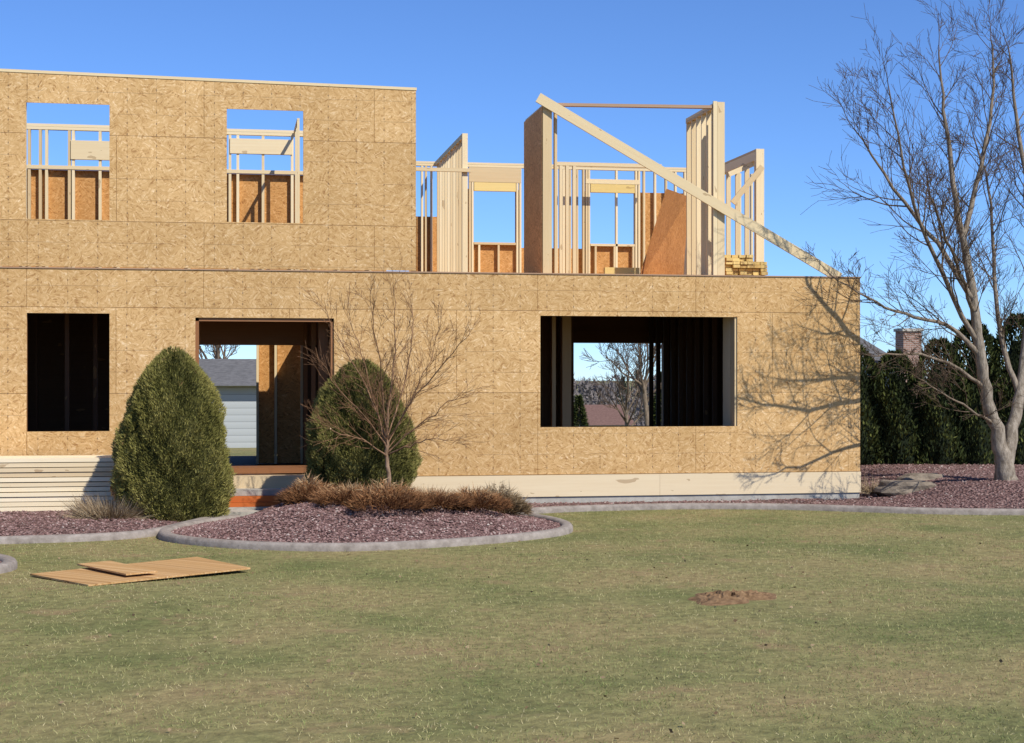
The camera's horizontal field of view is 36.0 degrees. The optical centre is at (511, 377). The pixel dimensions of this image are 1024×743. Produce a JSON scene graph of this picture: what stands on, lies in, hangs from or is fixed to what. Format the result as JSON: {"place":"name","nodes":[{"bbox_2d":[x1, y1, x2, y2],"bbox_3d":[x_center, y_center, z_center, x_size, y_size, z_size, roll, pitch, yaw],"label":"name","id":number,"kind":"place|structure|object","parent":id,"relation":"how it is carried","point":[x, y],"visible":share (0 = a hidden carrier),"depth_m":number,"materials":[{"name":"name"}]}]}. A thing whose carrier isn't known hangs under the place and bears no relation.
{"place":"outdoors","nodes":[
{"label":"outdoors","id":0,"kind":"place"},
{"bbox_2d":[52,490,159,521],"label":"dried ornamental grass","id":1,"kind":"object","parent":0,"point":[83,510],"depth_m":20.14,"materials":[{"name":"beige plant"}]},
{"bbox_2d":[0,381,1023,742],"bbox_3d":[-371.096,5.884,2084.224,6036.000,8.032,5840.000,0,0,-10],"label":"ground","id":2,"kind":"structure","parent":0,"point":[260,727],"depth_m":11.47,"materials":[{"name":"green plant"}]},
{"bbox_2d":[0,554,17,573],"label":"landscape curb","id":3,"kind":"structure","parent":2,"relation":"on","point":[8,563],"depth_m":15.47,"materials":[{"name":"concrete"}]},
{"bbox_2d":[0,510,181,535],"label":"mulch bed","id":4,"kind":"object","parent":2,"relation":"on","point":[16,523],"visible":0.59,"depth_m":19.47,"materials":[{"name":"purple gravel"}]},
{"bbox_2d":[0,455,118,511],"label":"lumber pile","id":5,"kind":"object","parent":4,"relation":"on","point":[38,482],"visible":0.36,"depth_m":21.31,"materials":[{"name":"beige wood"}]},
{"bbox_2d":[109,345,236,521],"bbox_3d":[-4.493,0.713,20.924,1.688,2.329,1.682,0,0,-10],"label":"dwarf spruce","id":6,"kind":"object","parent":4,"relation":"on","point":[170,453],"visible":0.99,"depth_m":20.42,"materials":[{"name":"green plant"}]},
{"bbox_2d":[0,515,220,543],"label":"landscape curb","id":7,"kind":"structure","parent":2,"relation":"on","point":[86,537],"depth_m":18.27,"materials":[{"name":"concrete"}]},
{"bbox_2d":[30,557,249,586],"bbox_3d":[-3.519,1.852,15.131,1.829,0.036,1.096,0,0,-43],"label":"plywood sheet","id":8,"kind":"object","parent":2,"relation":"on","point":[180,567],"visible":0.79,"depth_m":14.98,"materials":[{"name":"brown wood"}]},
{"bbox_2d":[77,561,157,574],"bbox_3d":[-3.779,1.815,15.056,0.326,0.030,1.015,0,0,-41],"label":"plywood offcut","id":9,"kind":"object","parent":8,"relation":"on","point":[117,568],"visible":1,"depth_m":15.01,"materials":[{"name":"brown wood"}]},
{"bbox_2d":[199,345,239,358],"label":"bare tree","id":10,"kind":"object","parent":2,"relation":"on","point":[216,351],"visible":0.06,"depth_m":52.11,"materials":[{"name":"grey plant"}]},
{"bbox_2d":[212,386,255,447],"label":"walls","id":11,"kind":"structure","parent":2,"relation":"on","point":[239,422],"depth_m":46.31,"materials":[{"name":"plastic"}]},
{"bbox_2d":[199,359,255,385],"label":"roof","id":12,"kind":"structure","parent":11,"relation":"on","point":[230,372],"depth_m":47.87,"materials":[{"name":"grey"}]},
{"bbox_2d":[158,512,572,551],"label":"landscape curb","id":13,"kind":"structure","parent":2,"relation":"on","point":[167,535],"depth_m":17.70,"materials":[{"name":"concrete"}]},
{"bbox_2d":[171,500,560,545],"bbox_3d":[-1.922,1.689,20.123,5.055,0.384,5.760,0,0,-10],"label":"mulch bed","id":14,"kind":"object","parent":2,"relation":"on","point":[306,522],"visible":0.56,"depth_m":18.55,"materials":[{"name":"purple gravel"}]},
{"bbox_2d":[273,471,336,505],"bbox_3d":[-2.531,1.410,19.900,1.020,0.528,0.922,0,0,-10],"label":"juniper shrub","id":15,"kind":"object","parent":14,"relation":"on","point":[298,491],"visible":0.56,"depth_m":19.77,"materials":[{"name":"brown plant"}]},
{"bbox_2d":[305,479,383,506],"bbox_3d":[-1.991,1.397,19.310,1.143,0.416,1.081,0,0,-10],"label":"juniper shrub","id":16,"kind":"object","parent":14,"relation":"on","point":[326,496],"visible":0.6,"depth_m":19.11,"materials":[{"name":"brown plant"}]},
{"bbox_2d":[304,357,422,491],"bbox_3d":[-2.006,0.683,21.298,1.657,1.939,1.636,0,0,-10],"label":"dwarf spruce","id":17,"kind":"object","parent":14,"relation":"on","point":[343,463],"visible":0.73,"depth_m":20.82,"materials":[{"name":"green plant"}]},
{"bbox_2d":[342,478,437,512],"bbox_3d":[-1.479,1.408,19.037,1.288,0.499,1.241,0,0,-10],"label":"juniper shrub","id":18,"kind":"object","parent":14,"relation":"on","point":[406,497],"visible":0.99,"depth_m":18.80,"materials":[{"name":"brown plant"}]},
{"bbox_2d":[298,246,490,484],"bbox_3d":[-1.524,-0.056,20.209,2.479,3.374,2.395,0,0,-10],"label":"young bare tree","id":19,"kind":"object","parent":14,"relation":"on","point":[386,436],"visible":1,"depth_m":20.19,"materials":[{"name":"brown plant"}]},
{"bbox_2d":[389,484,477,510],"bbox_3d":[-0.987,1.470,19.453,1.228,0.403,1.202,0,0,-10],"label":"juniper shrub","id":20,"kind":"object","parent":14,"relation":"on","point":[444,497],"visible":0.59,"depth_m":19.22,"materials":[{"name":"brown plant"}]},
{"bbox_2d":[443,481,513,514],"bbox_3d":[-0.494,1.494,19.750,1.084,0.434,1.088,0,0,-10],"label":"juniper shrub","id":21,"kind":"object","parent":14,"relation":"on","point":[484,498],"visible":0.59,"depth_m":19.51,"materials":[{"name":"brown plant"}]},
{"bbox_2d":[476,480,532,515],"bbox_3d":[-0.216,1.568,20.636,1.034,0.532,1.006,0,0,-10],"label":"juniper shrub","id":22,"kind":"object","parent":14,"relation":"on","point":[520,505],"visible":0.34,"depth_m":20.47,"materials":[{"name":"brown plant"}]},
{"bbox_2d":[0,69,860,515],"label":"house under construction","id":23,"kind":"structure","parent":2,"relation":"on","point":[166,229],"depth_m":23.56,"materials":[{"name":"oriented strand board"},{"name":"pine"},{"name":"concrete"}]},
{"bbox_2d":[0,530,1004,742],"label":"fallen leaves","id":24,"kind":"object","parent":2,"relation":"on","point":[476,726],"visible":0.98,"depth_m":12.19,"materials":[{"name":"brown plant"}]},
{"bbox_2d":[589,425,629,425],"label":"walls","id":25,"kind":"structure","parent":2,"relation":"on","point":[607,425],"depth_m":121.26,"materials":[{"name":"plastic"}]},
{"bbox_2d":[574,405,635,424],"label":"roof","id":26,"kind":"structure","parent":25,"relation":"on","point":[601,415],"depth_m":123.04,"materials":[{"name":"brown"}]},
{"bbox_2d":[574,369,655,425],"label":"distant tree line","id":27,"kind":"object","parent":2,"relation":"on","point":[586,390],"visible":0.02,"depth_m":170.15,"materials":[{"name":"grey plant"}]},
{"bbox_2d":[574,382,655,425],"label":"background conifers","id":28,"kind":"object","parent":2,"relation":"on","point":[580,412],"visible":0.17,"depth_m":94.97,"materials":[{"name":"green plant"}]},
{"bbox_2d":[580,343,655,425],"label":"bare tree","id":29,"kind":"object","parent":2,"relation":"on","point":[642,382],"visible":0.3,"depth_m":58.73,"materials":[{"name":"grey plant"}]},
{"bbox_2d":[591,343,655,425],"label":"bare tree","id":30,"kind":"object","parent":2,"relation":"on","point":[625,409],"visible":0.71,"depth_m":84.69,"materials":[{"name":"grey plant"}]},
{"bbox_2d":[687,588,776,605],"bbox_3d":[1.963,1.877,13.696,0.900,0.087,0.735,0,0,-10],"label":"dirt patch","id":31,"kind":"object","parent":2,"relation":"on","point":[720,597],"visible":1,"depth_m":13.60,"materials":[{"name":"brown soil"}]},
{"bbox_2d":[526,463,1023,508],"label":"mulch bed","id":32,"kind":"object","parent":2,"relation":"on","point":[974,485],"visible":0.44,"depth_m":23.63,"materials":[{"name":"gravel"}]},
{"bbox_2d":[873,480,936,495],"bbox_3d":[6.079,1.706,24.301,0.968,0.257,0.554,0,0,-10],"label":"flat rock","id":33,"kind":"object","parent":32,"relation":"on","point":[894,487],"visible":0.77,"depth_m":24.06,"materials":[{"name":"grey stone"}]},
{"bbox_2d":[896,473,943,480],"bbox_3d":[6.531,1.641,25.191,0.741,0.236,0.478,0,0,-10],"label":"flat rock","id":34,"kind":"object","parent":32,"relation":"on","point":[920,476],"visible":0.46,"depth_m":25.03,"materials":[{"name":"grey stone"}]},
{"bbox_2d":[860,312,1023,465],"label":"arborvitae hedge","id":35,"kind":"object","parent":32,"relation":"on","point":[896,427],"visible":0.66,"depth_m":28.38,"materials":[{"name":"green plant"}]},
{"bbox_2d":[531,503,1023,514],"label":"landscape curb","id":36,"kind":"structure","parent":2,"relation":"on","point":[809,507],"depth_m":22.40,"materials":[{"name":"concrete"}]},
{"bbox_2d":[791,0,1023,480],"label":"bare tree","id":37,"kind":"object","parent":2,"relation":"on","point":[1004,440],"visible":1,"depth_m":23.75,"materials":[{"name":"grey plant"}]},
{"bbox_2d":[895,331,921,388],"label":"chimney","id":38,"kind":"object","parent":2,"relation":"on","point":[908,345],"visible":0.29,"depth_m":64.97,"materials":[{"name":"brick"}]},
{"bbox_2d":[893,328,923,331],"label":"chimney cap","id":39,"kind":"object","parent":38,"relation":"on","point":[897,330],"visible":0.64,"depth_m":64.91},
{"bbox_2d":[0,0,1023,380],"label":"sky","id":40,"kind":"structure","parent":0,"point":[479,69],"materials":[{"name":"blue"}]},
{"bbox_2d":[860,337,885,362],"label":"roof","id":41,"kind":"structure","parent":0,"point":[870,350],"depth_m":68.77,"materials":[{"name":"grey"}]},
{"bbox_2d":[860,474,887,493],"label":"dried ornamental grass","id":42,"kind":"object","parent":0,"point":[865,489],"depth_m":24.55,"materials":[{"name":"beige plant"}]}
]}

